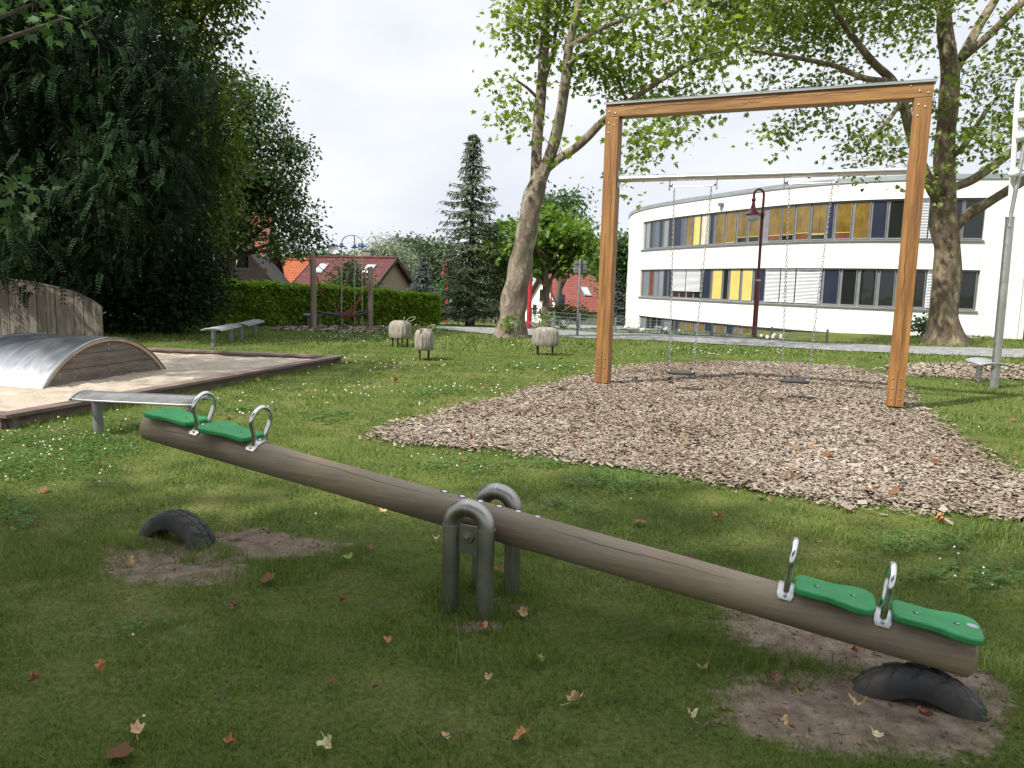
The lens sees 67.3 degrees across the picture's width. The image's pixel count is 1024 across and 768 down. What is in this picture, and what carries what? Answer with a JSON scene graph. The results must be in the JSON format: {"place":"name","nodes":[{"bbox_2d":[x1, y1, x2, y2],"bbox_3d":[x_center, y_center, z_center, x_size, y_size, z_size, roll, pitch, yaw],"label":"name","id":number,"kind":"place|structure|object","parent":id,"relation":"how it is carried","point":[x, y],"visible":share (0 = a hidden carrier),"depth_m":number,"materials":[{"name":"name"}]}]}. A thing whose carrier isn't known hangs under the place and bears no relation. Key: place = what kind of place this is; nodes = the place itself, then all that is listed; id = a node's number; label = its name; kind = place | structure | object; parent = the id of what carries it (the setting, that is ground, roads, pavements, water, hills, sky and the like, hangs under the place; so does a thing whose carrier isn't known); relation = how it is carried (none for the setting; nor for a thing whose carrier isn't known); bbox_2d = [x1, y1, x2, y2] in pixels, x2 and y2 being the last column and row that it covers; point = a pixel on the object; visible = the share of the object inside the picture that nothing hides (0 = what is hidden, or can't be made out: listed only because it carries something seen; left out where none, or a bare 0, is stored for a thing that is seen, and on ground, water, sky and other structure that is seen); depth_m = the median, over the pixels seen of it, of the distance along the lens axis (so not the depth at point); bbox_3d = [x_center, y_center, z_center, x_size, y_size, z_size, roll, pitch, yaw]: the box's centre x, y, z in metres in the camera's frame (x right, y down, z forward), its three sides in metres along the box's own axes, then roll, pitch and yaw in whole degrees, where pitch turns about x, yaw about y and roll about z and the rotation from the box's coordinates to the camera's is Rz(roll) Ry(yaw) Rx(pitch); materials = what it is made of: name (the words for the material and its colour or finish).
{"place":"outdoors","nodes":[
{"label":"outdoors","id":0,"kind":"place"},
{"bbox_2d":[283,254,313,282],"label":"orange roof house","id":1,"kind":"structure","parent":0,"point":[293,269],"depth_m":71.61,"materials":[{"name":"tile"}]},
{"bbox_2d":[292,244,416,316],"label":"maroon roof house","id":2,"kind":"structure","parent":0,"point":[391,272],"depth_m":60.55,"materials":[{"name":"tile"}]},
{"bbox_2d":[0,291,1023,767],"bbox_3d":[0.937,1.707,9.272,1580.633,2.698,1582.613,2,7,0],"label":"lawn","id":3,"kind":"structure","parent":0,"point":[906,713],"depth_m":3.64,"materials":[{"name":"plant"}]},
{"bbox_2d":[0,279,102,335],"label":"plank wall","id":4,"kind":"structure","parent":3,"relation":"on","point":[45,311],"depth_m":17.62,"materials":[{"name":"wood"}]},
{"bbox_2d":[0,0,117,227],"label":"overhanging tree","id":5,"kind":"object","parent":3,"relation":"on","point":[32,17],"visible":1,"depth_m":10.38,"materials":[{"name":"green plant"}]},
{"bbox_2d":[0,196,252,335],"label":"undergrowth","id":6,"kind":"object","parent":3,"relation":"on","point":[174,301],"visible":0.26,"depth_m":20.34,"materials":[{"name":"green plant"}]},
{"bbox_2d":[0,0,252,264],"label":"dark tree","id":7,"kind":"object","parent":3,"relation":"on","point":[249,140],"depth_m":22.55,"materials":[{"name":"green plant"}]},
{"bbox_2d":[0,0,253,307],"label":"locust tree","id":8,"kind":"object","parent":3,"relation":"on","point":[65,95],"visible":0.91,"depth_m":17.25,"materials":[{"name":"green plant"}]},
{"bbox_2d":[69,390,210,433],"bbox_3d":[-3.640,0.351,7.611,1.314,0.528,0.463,2,8,7],"label":"bench","id":9,"kind":"object","parent":3,"relation":"on","point":[97,399],"visible":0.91,"depth_m":7.49,"materials":[{"name":"grey metal"}]},
{"bbox_2d":[0,347,342,429],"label":"sandbox","id":10,"kind":"object","parent":3,"relation":"on","point":[27,415],"visible":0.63,"depth_m":10.81,"materials":[{"name":"wood"}]},
{"bbox_2d":[0,352,308,410],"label":"sand","id":11,"kind":"structure","parent":10,"relation":"in","point":[179,367],"depth_m":11.15,"materials":[{"name":"sand"}]},
{"bbox_2d":[0,333,165,388],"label":"play hump","id":12,"kind":"object","parent":11,"relation":"on","point":[35,360],"visible":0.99,"depth_m":10.56,"materials":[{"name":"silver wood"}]},
{"bbox_2d":[139,509,216,551],"bbox_3d":[-2.059,1.072,4.730,0.600,0.600,0.160,5,8,23],"label":"buried tyre","id":13,"kind":"object","parent":3,"relation":"on","point":[186,526],"visible":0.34,"depth_m":4.63,"materials":[{"name":"rubber"}]},
{"bbox_2d":[109,0,270,320],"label":"maple tree","id":14,"kind":"object","parent":3,"relation":"on","point":[199,13],"visible":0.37,"depth_m":23.43,"materials":[{"name":"green plant"}]},
{"bbox_2d":[201,324,241,345],"bbox_3d":[-6.796,-1.108,18.065,0.483,0.528,1.834,1,8,-6],"label":"bench","id":15,"kind":"object","parent":3,"relation":"on","point":[229,327],"visible":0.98,"depth_m":17.59,"materials":[{"name":"grey metal"}]},
{"bbox_2d":[195,213,291,317],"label":"timber house","id":16,"kind":"structure","parent":3,"relation":"on","point":[252,269],"depth_m":38.70,"materials":[{"name":"brown wood"}]},
{"bbox_2d":[235,319,264,339],"bbox_3d":[-6.848,-1.364,19.955,0.483,0.538,1.982,1,8,-7],"label":"bench","id":17,"kind":"object","parent":3,"relation":"on","point":[254,322],"visible":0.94,"depth_m":19.71,"materials":[{"name":"grey metal"}]},
{"bbox_2d":[195,54,342,277],"bbox_3d":[-11.685,-8.208,32.480,9.206,11.264,6.423,2,7,0],"label":"oak tree","id":18,"kind":"object","parent":3,"relation":"on","point":[263,193],"visible":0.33,"depth_m":32.06,"materials":[{"name":"green plant"}]},
{"bbox_2d":[187,278,442,325],"bbox_3d":[-6.501,-2.760,26.398,8.791,1.720,1.315,-3,9,-33],"label":"hedge","id":19,"kind":"object","parent":3,"relation":"on","point":[274,301],"visible":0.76,"depth_m":25.94,"materials":[{"name":"green plant"}]},
{"bbox_2d":[283,240,364,258],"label":"distant tree","id":20,"kind":"object","parent":3,"relation":"on","point":[326,252],"visible":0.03,"depth_m":127.55,"materials":[{"name":"green plant"}]},
{"bbox_2d":[317,249,382,287],"bbox_3d":[-7.193,-4.096,32.701,2.730,3.356,4.043,7,9,33],"label":"garden tree","id":21,"kind":"object","parent":3,"relation":"on","point":[346,276],"visible":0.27,"depth_m":32.78,"materials":[{"name":"green plant"}]},
{"bbox_2d":[338,235,365,324],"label":"arched rods","id":22,"kind":"object","parent":3,"relation":"on","point":[354,246],"visible":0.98,"depth_m":25.69,"materials":[{"name":"metal"}]},
{"bbox_2d":[346,227,431,282],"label":"willow tree","id":23,"kind":"object","parent":3,"relation":"on","point":[380,249],"visible":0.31,"depth_m":83.02,"materials":[{"name":"green plant"}]},
{"bbox_2d":[389,316,415,346],"bbox_3d":[-2.686,-1.244,18.542,0.617,0.790,0.420,7,9,35],"label":"wooden sheep","id":24,"kind":"object","parent":3,"relation":"on","point":[400,329],"visible":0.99,"depth_m":18.37},
{"bbox_2d":[375,230,433,257],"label":"broad tree","id":25,"kind":"object","parent":3,"relation":"on","point":[409,239],"visible":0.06,"depth_m":93.95,"materials":[{"name":"green plant"}]},
{"bbox_2d":[414,324,434,360],"bbox_3d":[-1.786,-0.837,15.643,0.406,0.790,0.597,1,8,-8],"label":"wooden sheep","id":26,"kind":"object","parent":3,"relation":"on","point":[424,339],"visible":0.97,"depth_m":15.42},
{"bbox_2d":[406,253,444,321],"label":"spruce tree","id":27,"kind":"object","parent":3,"relation":"on","point":[424,284],"visible":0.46,"depth_m":51.27,"materials":[{"name":"green plant"}]},
{"bbox_2d":[396,230,466,301],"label":"broad tree","id":28,"kind":"object","parent":3,"relation":"on","point":[429,244],"visible":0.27,"depth_m":87.42,"materials":[{"name":"green plant"}]},
{"bbox_2d":[430,273,476,321],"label":"broad tree","id":29,"kind":"object","parent":3,"relation":"on","point":[442,290],"visible":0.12,"depth_m":58.72,"materials":[{"name":"green plant"}]},
{"bbox_2d":[425,134,511,326],"bbox_3d":[-1.543,-6.103,31.051,4.436,7.748,4.618,-5,10,-43],"label":"spruce tree","id":30,"kind":"object","parent":3,"relation":"on","point":[469,314],"visible":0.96,"depth_m":30.67,"materials":[{"name":"green plant"}]},
{"bbox_2d":[463,214,532,322],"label":"broad tree","id":31,"kind":"object","parent":3,"relation":"on","point":[503,277],"visible":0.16,"depth_m":53.69,"materials":[{"name":"green plant"}]},
{"bbox_2d":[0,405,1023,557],"bbox_3d":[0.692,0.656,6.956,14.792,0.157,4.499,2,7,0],"label":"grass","id":32,"kind":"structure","parent":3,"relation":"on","point":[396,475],"depth_m":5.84,"materials":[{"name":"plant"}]},
{"bbox_2d":[0,326,1023,716],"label":"clover","id":33,"kind":"object","parent":3,"relation":"on","point":[568,481],"depth_m":6.40,"materials":[{"name":"plant"}]},
{"bbox_2d":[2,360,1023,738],"bbox_3d":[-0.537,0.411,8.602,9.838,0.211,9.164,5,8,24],"label":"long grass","id":34,"kind":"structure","parent":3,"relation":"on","point":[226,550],"depth_m":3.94,"materials":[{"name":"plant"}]},
{"bbox_2d":[32,337,1018,767],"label":"fallen leaves","id":35,"kind":"object","parent":3,"relation":"on","point":[122,749],"depth_m":3.38,"materials":[{"name":"plant"}]},
{"bbox_2d":[526,274,532,328],"bbox_3d":[0.686,-4.336,27.555,0.535,5.138,0.626,-3,9,-33],"label":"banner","id":36,"kind":"object","parent":3,"relation":"on","point":[529,307],"visible":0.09,"depth_m":27.40,"materials":[{"name":"fabric"}]},
{"bbox_2d":[476,202,599,326],"bbox_3d":[1.220,-4.698,30.906,5.618,5.323,4.655,2,7,0],"label":"bright maple","id":37,"kind":"object","parent":3,"relation":"on","point":[568,241],"visible":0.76,"depth_m":30.32,"materials":[{"name":"green plant"}]},
{"bbox_2d":[530,322,558,355],"bbox_3d":[0.739,-1.004,17.445,0.657,0.790,0.420,3,8,8],"label":"wooden sheep","id":38,"kind":"object","parent":3,"relation":"on","point":[546,336],"visible":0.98,"depth_m":17.26},
{"bbox_2d":[83,527,1023,763],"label":"soil crumbs","id":39,"kind":"object","parent":3,"relation":"on","point":[842,684],"visible":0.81,"depth_m":3.21,"materials":[{"name":"soil"}]},
{"bbox_2d":[520,177,600,325],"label":"airy tree","id":40,"kind":"object","parent":3,"relation":"on","point":[565,203],"visible":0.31,"depth_m":43.55,"materials":[{"name":"green plant"}]},
{"bbox_2d":[139,391,984,677],"bbox_3d":[-0.186,0.695,3.855,4.425,1.049,0.425,5,8,23],"label":"seesaw","id":41,"kind":"object","parent":3,"relation":"on","point":[478,526],"visible":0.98,"depth_m":3.60,"materials":[{"name":"wood"}]},
{"bbox_2d":[122,340,1023,432],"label":"grass","id":42,"kind":"structure","parent":3,"relation":"on","point":[450,364],"depth_m":12.88,"materials":[{"name":"plant"}]},
{"bbox_2d":[574,259,586,334],"bbox_3d":[2.118,-2.698,24.385,0.400,2.530,0.090,3,8,10],"label":"square sign","id":43,"kind":"object","parent":3,"relation":"on","point":[579,266],"visible":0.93,"depth_m":24.30,"materials":[{"name":"grey metal"}]},
{"bbox_2d":[585,222,628,318],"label":"corner tree","id":44,"kind":"object","parent":3,"relation":"on","point":[622,254],"visible":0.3,"depth_m":62.95,"materials":[{"name":"green plant"}]},
{"bbox_2d":[613,267,626,326],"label":"spruce tree","id":45,"kind":"object","parent":3,"relation":"on","point":[618,305],"visible":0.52,"depth_m":63.11,"materials":[{"name":"green plant"}]},
{"bbox_2d":[471,0,782,337],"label":"plane tree","id":46,"kind":"object","parent":3,"relation":"on","point":[514,298],"visible":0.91,"depth_m":21.64,"materials":[{"name":"green plant"}]},
{"bbox_2d":[531,309,828,342],"bbox_3d":[5.322,-1.968,26.209,10.152,0.757,0.612,4,8,20],"label":"fence","id":47,"kind":"object","parent":3,"relation":"on","point":[553,316],"visible":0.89,"depth_m":26.37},
{"bbox_2d":[359,360,1023,525],"bbox_3d":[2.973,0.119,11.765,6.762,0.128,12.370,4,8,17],"label":"bark chips","id":48,"kind":"object","parent":3,"relation":"on","point":[957,490],"visible":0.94,"depth_m":8.31,"materials":[{"name":"wood"}]},
{"bbox_2d":[370,361,1023,525],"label":"bark fines","id":49,"kind":"object","parent":48,"relation":"on","point":[729,369],"visible":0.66,"depth_m":8.40,"materials":[{"name":"wood"}]},
{"bbox_2d":[410,368,1006,498],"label":"fallen leaves","id":50,"kind":"object","parent":48,"relation":"on","point":[824,453],"visible":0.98,"depth_m":7.99,"materials":[{"name":"plant"}]},
{"bbox_2d":[594,78,936,408],"bbox_3d":[3.447,-1.962,11.259,4.501,4.414,0.265,5,8,24],"label":"swing stand","id":51,"kind":"object","parent":48,"relation":"on","point":[919,92],"visible":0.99,"depth_m":10.73,"materials":[{"name":"brown wood"}]},
{"bbox_2d":[666,185,711,375],"bbox_3d":[2.669,-1.557,11.682,0.587,2.838,0.230,5,8,24],"label":"swing","id":52,"kind":"object","parent":51,"relation":"hanging from","point":[677,372],"visible":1,"depth_m":11.70,"materials":[{"name":"metal"}]},
{"bbox_2d":[779,182,833,383],"bbox_3d":[4.176,-1.427,11.015,0.602,2.838,0.230,5,8,24],"label":"swing","id":53,"kind":"object","parent":51,"relation":"hanging from","point":[796,381],"visible":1,"depth_m":11.03,"materials":[{"name":"metal"}]},
{"bbox_2d":[744,188,764,336],"bbox_3d":[8.095,-3.972,26.131,0.639,5.243,0.546,-3,9,-33],"label":"lamp post","id":54,"kind":"object","parent":3,"relation":"on","point":[752,214],"visible":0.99,"depth_m":25.97,"materials":[{"name":"metal"}]},
{"bbox_2d":[625,173,1023,338],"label":"school building","id":55,"kind":"structure","parent":3,"relation":"on","point":[857,293],"depth_m":41.34,"materials":[{"name":"paint"}]},
{"bbox_2d":[642,270,649,295],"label":"window","id":56,"kind":"structure","parent":55,"relation":"in","point":[645,292],"depth_m":56.15,"materials":[{"name":"grey glass"}]},
{"bbox_2d":[673,217,682,246],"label":"window","id":57,"kind":"structure","parent":55,"relation":"in","point":[678,221],"depth_m":51.61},
{"bbox_2d":[672,269,685,296],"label":"window","id":58,"kind":"structure","parent":55,"relation":"in","point":[675,272],"depth_m":51.41,"materials":[{"name":"white glass"}]},
{"bbox_2d":[685,216,693,245],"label":"window","id":59,"kind":"structure","parent":55,"relation":"in","point":[690,219],"depth_m":50.27,"materials":[{"name":"glass"}]},
{"bbox_2d":[686,269,701,297],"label":"window","id":60,"kind":"structure","parent":55,"relation":"in","point":[689,271],"depth_m":49.93,"materials":[{"name":"white glass"}]},
{"bbox_2d":[693,215,701,245],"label":"window","id":61,"kind":"structure","parent":55,"relation":"in","point":[697,218],"depth_m":49.49,"materials":[{"name":"yellow glass"}]},
{"bbox_2d":[700,214,710,244],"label":"window","id":62,"kind":"structure","parent":55,"relation":"in","point":[704,222],"depth_m":48.77,"materials":[{"name":"white glass"}]},
{"bbox_2d":[701,269,711,298],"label":"window","id":63,"kind":"structure","parent":55,"relation":"in","point":[706,289],"depth_m":48.72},
{"bbox_2d":[711,269,722,299],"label":"window","id":64,"kind":"structure","parent":55,"relation":"in","point":[717,277],"depth_m":47.76,"materials":[{"name":"yellow glass"}]},
{"bbox_2d":[714,212,725,244],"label":"window","id":65,"kind":"structure","parent":55,"relation":"in","point":[720,225],"depth_m":47.34,"materials":[{"name":"glass"}]},
{"bbox_2d":[722,269,729,299],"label":"window","id":66,"kind":"structure","parent":55,"relation":"in","point":[726,271],"depth_m":47.04,"materials":[{"name":"black glass"}]},
{"bbox_2d":[725,211,737,243],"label":"window","id":67,"kind":"structure","parent":55,"relation":"in","point":[731,227],"depth_m":46.40,"materials":[{"name":"yellow glass"}]},
{"bbox_2d":[729,269,741,300],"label":"window","id":68,"kind":"structure","parent":55,"relation":"in","point":[735,274],"depth_m":46.23,"materials":[{"name":"yellow glass"}]},
{"bbox_2d":[737,209,748,242],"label":"window","id":69,"kind":"structure","parent":55,"relation":"in","point":[742,232],"depth_m":45.51,"materials":[{"name":"yellow glass"}]},
{"bbox_2d":[740,269,753,300],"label":"window","id":70,"kind":"structure","parent":55,"relation":"in","point":[747,274],"depth_m":45.26,"materials":[{"name":"yellow glass"}]},
{"bbox_2d":[748,208,761,242],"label":"window","id":71,"kind":"structure","parent":55,"relation":"in","point":[754,227],"depth_m":44.57,"materials":[{"name":"yellow glass"}]},
{"bbox_2d":[753,269,766,301],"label":"window","id":72,"kind":"structure","parent":55,"relation":"in","point":[762,271],"depth_m":44.20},
{"bbox_2d":[764,269,780,301],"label":"window blind","id":73,"kind":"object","parent":55,"relation":"in","point":[777,284],"depth_m":43.41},
{"bbox_2d":[767,206,782,241],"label":"window","id":74,"kind":"structure","parent":55,"relation":"in","point":[775,214],"depth_m":43.15,"materials":[{"name":"orange glass"}]},
{"bbox_2d":[779,269,796,302],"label":"window blind","id":75,"kind":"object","parent":55,"relation":"in","point":[789,276],"depth_m":42.49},
{"bbox_2d":[781,205,795,240],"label":"window","id":76,"kind":"structure","parent":55,"relation":"in","point":[792,208],"depth_m":42.33,"materials":[{"name":"yellow glass"}]},
{"bbox_2d":[795,204,811,240],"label":"window","id":77,"kind":"structure","parent":55,"relation":"in","point":[803,216],"depth_m":41.60,"materials":[{"name":"orange glass"}]},
{"bbox_2d":[795,269,822,303],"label":"window blind","id":78,"kind":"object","parent":55,"relation":"in","point":[816,270],"depth_m":41.52,"materials":[{"name":"plastic"}]},
{"bbox_2d":[810,203,826,239],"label":"window","id":79,"kind":"structure","parent":55,"relation":"in","point":[816,208],"depth_m":40.87,"materials":[{"name":"yellow glass"}]},
{"bbox_2d":[826,202,835,239],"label":"window","id":80,"kind":"structure","parent":55,"relation":"in","point":[830,229],"depth_m":40.34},
{"bbox_2d":[822,269,840,304],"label":"window","id":81,"kind":"structure","parent":55,"relation":"in","point":[831,281],"depth_m":40.60,"materials":[{"name":"glass"}]},
{"bbox_2d":[834,201,852,239],"bbox_3d":[17.221,-8.485,39.900,0.798,1.930,0.065,9,10,43],"label":"window","id":82,"kind":"structure","parent":55,"relation":"in","point":[844,209],"depth_m":39.89,"materials":[{"name":"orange glass"}]},
{"bbox_2d":[840,269,857,305],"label":"window","id":83,"kind":"structure","parent":55,"relation":"in","point":[849,276],"depth_m":39.99,"materials":[{"name":"black glass"}]},
{"bbox_2d":[852,200,871,238],"bbox_3d":[17.916,-8.389,39.318,0.776,1.930,0.063,7,9,37],"label":"window","id":84,"kind":"structure","parent":55,"relation":"in","point":[862,216],"depth_m":39.30,"materials":[{"name":"yellow glass"}]},
{"bbox_2d":[858,269,876,305],"bbox_3d":[18.247,-4.947,39.457,0.780,1.890,0.062,7,9,34],"label":"window","id":85,"kind":"structure","parent":55,"relation":"in","point":[867,285],"depth_m":39.45,"materials":[{"name":"grey glass"}]},
{"bbox_2d":[870,200,888,238],"bbox_3d":[18.572,-8.310,38.860,0.703,1.930,0.060,6,9,33],"label":"window","id":86,"kind":"structure","parent":55,"relation":"in","point":[880,207],"depth_m":38.86,"materials":[{"name":"glass"}]},
{"bbox_2d":[877,269,895,306],"bbox_3d":[19.000,-4.864,38.983,0.720,1.890,0.059,6,9,30],"label":"window","id":87,"kind":"structure","parent":55,"relation":"in","point":[885,292],"depth_m":38.98,"materials":[{"name":"grey glass"}]},
{"bbox_2d":[887,199,903,238],"bbox_3d":[19.327,-8.230,38.409,0.903,1.930,0.062,6,9,29],"label":"window","id":88,"kind":"structure","parent":55,"relation":"in","point":[896,206],"depth_m":38.48,"materials":[{"name":"black glass"}]},
{"bbox_2d":[913,270,925,307],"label":"window","id":89,"kind":"structure","parent":55,"relation":"in","point":[920,280],"depth_m":38.32,"materials":[{"name":"grey glass"}]},
{"bbox_2d":[959,271,977,309],"bbox_3d":[22.182,-4.599,37.650,0.937,1.890,0.056,4,8,18],"label":"window","id":90,"kind":"structure","parent":55,"relation":"in","point":[969,278],"depth_m":37.61,"materials":[{"name":"grey glass"}]},
{"bbox_2d":[961,198,985,238],"bbox_3d":[22.351,-7.983,37.181,0.892,1.930,0.056,4,8,18],"label":"window","id":91,"kind":"structure","parent":55,"relation":"in","point":[973,229],"depth_m":37.19,"materials":[{"name":"grey glass"}]},
{"bbox_2d":[691,0,1023,345],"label":"plane tree","id":92,"kind":"object","parent":3,"relation":"on","point":[947,222],"visible":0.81,"depth_m":26.87,"materials":[{"name":"green plant"}]},
{"bbox_2d":[911,312,928,337],"bbox_3d":[16.469,-2.355,30.921,1.987,1.069,1.829,-5,10,-43],"label":"shrub","id":93,"kind":"object","parent":3,"relation":"on","point":[921,326],"visible":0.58,"depth_m":30.68,"materials":[{"name":"green plant"}]},
{"bbox_2d":[852,662,989,721],"bbox_3d":[1.623,1.432,3.107,0.600,0.600,0.160,5,8,23],"label":"buried tyre","id":94,"kind":"object","parent":3,"relation":"on","point":[945,692],"visible":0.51,"depth_m":3.02,"materials":[{"name":"rubber"}]},
{"bbox_2d":[964,357,1012,387],"bbox_3d":[8.660,-0.162,14.034,0.523,0.558,1.168,4,8,17],"label":"bench","id":95,"kind":"object","parent":3,"relation":"on","point":[979,362],"visible":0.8,"depth_m":13.96,"materials":[{"name":"grey metal"}]},
{"bbox_2d":[979,78,1023,388],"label":"metal mast","id":96,"kind":"object","parent":3,"relation":"on","point":[1014,172],"visible":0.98,"depth_m":13.22,"materials":[{"name":"metal"}]},
{"bbox_2d":[34,0,1023,285],"label":"sky","id":97,"kind":"structure","parent":0,"point":[385,89],"materials":[{"name":"white"}]},
{"bbox_2d":[525,272,598,323],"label":"red roof house","id":98,"kind":"structure","parent":0,"point":[570,290],"depth_m":73.84,"materials":[{"name":"tile"}]},
{"bbox_2d":[103,312,1023,363],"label":"grass","id":99,"kind":"structure","parent":0,"point":[678,344],"depth_m":20.46,"materials":[{"name":"plant"}]},
{"bbox_2d":[554,325,799,341],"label":"yard paving","id":100,"kind":"structure","parent":0,"point":[593,326],"depth_m":33.75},
{"bbox_2d":[532,298,596,327],"bbox_3d":[2.176,-3.035,33.021,2.915,1.326,2.526,4,8,17],"label":"shrub","id":101,"kind":"object","parent":100,"relation":"on","point":[565,312],"visible":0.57,"depth_m":32.61,"materials":[{"name":"green plant"}]},
{"bbox_2d":[434,326,1023,357],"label":"path","id":102,"kind":"structure","parent":0,"point":[974,351],"depth_m":23.43,"materials":[{"name":"concrete"}]},
{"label":"bark bed","id":103,"kind":"structure","parent":0,"visible":0},
{"bbox_2d":[873,361,1023,380],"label":"bark chips","id":104,"kind":"object","parent":103,"relation":"on","point":[947,369],"visible":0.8,"depth_m":16.20,"materials":[{"name":"wood"}]},
{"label":"bark bed","id":105,"kind":"structure","parent":0,"visible":0},
{"bbox_2d":[272,324,388,332],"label":"bark chips","id":106,"kind":"object","parent":105,"relation":"on","point":[336,328],"visible":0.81,"depth_m":23.89,"materials":[{"name":"wood"}]},
{"bbox_2d":[310,257,372,327],"bbox_3d":[-5.522,-2.836,24.619,2.116,2.313,1.246,-2,8,-28],"label":"rope net swing","id":107,"kind":"object","parent":105,"relation":"on","point":[313,308],"visible":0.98,"depth_m":24.30,"materials":[{"name":"brown wood"}]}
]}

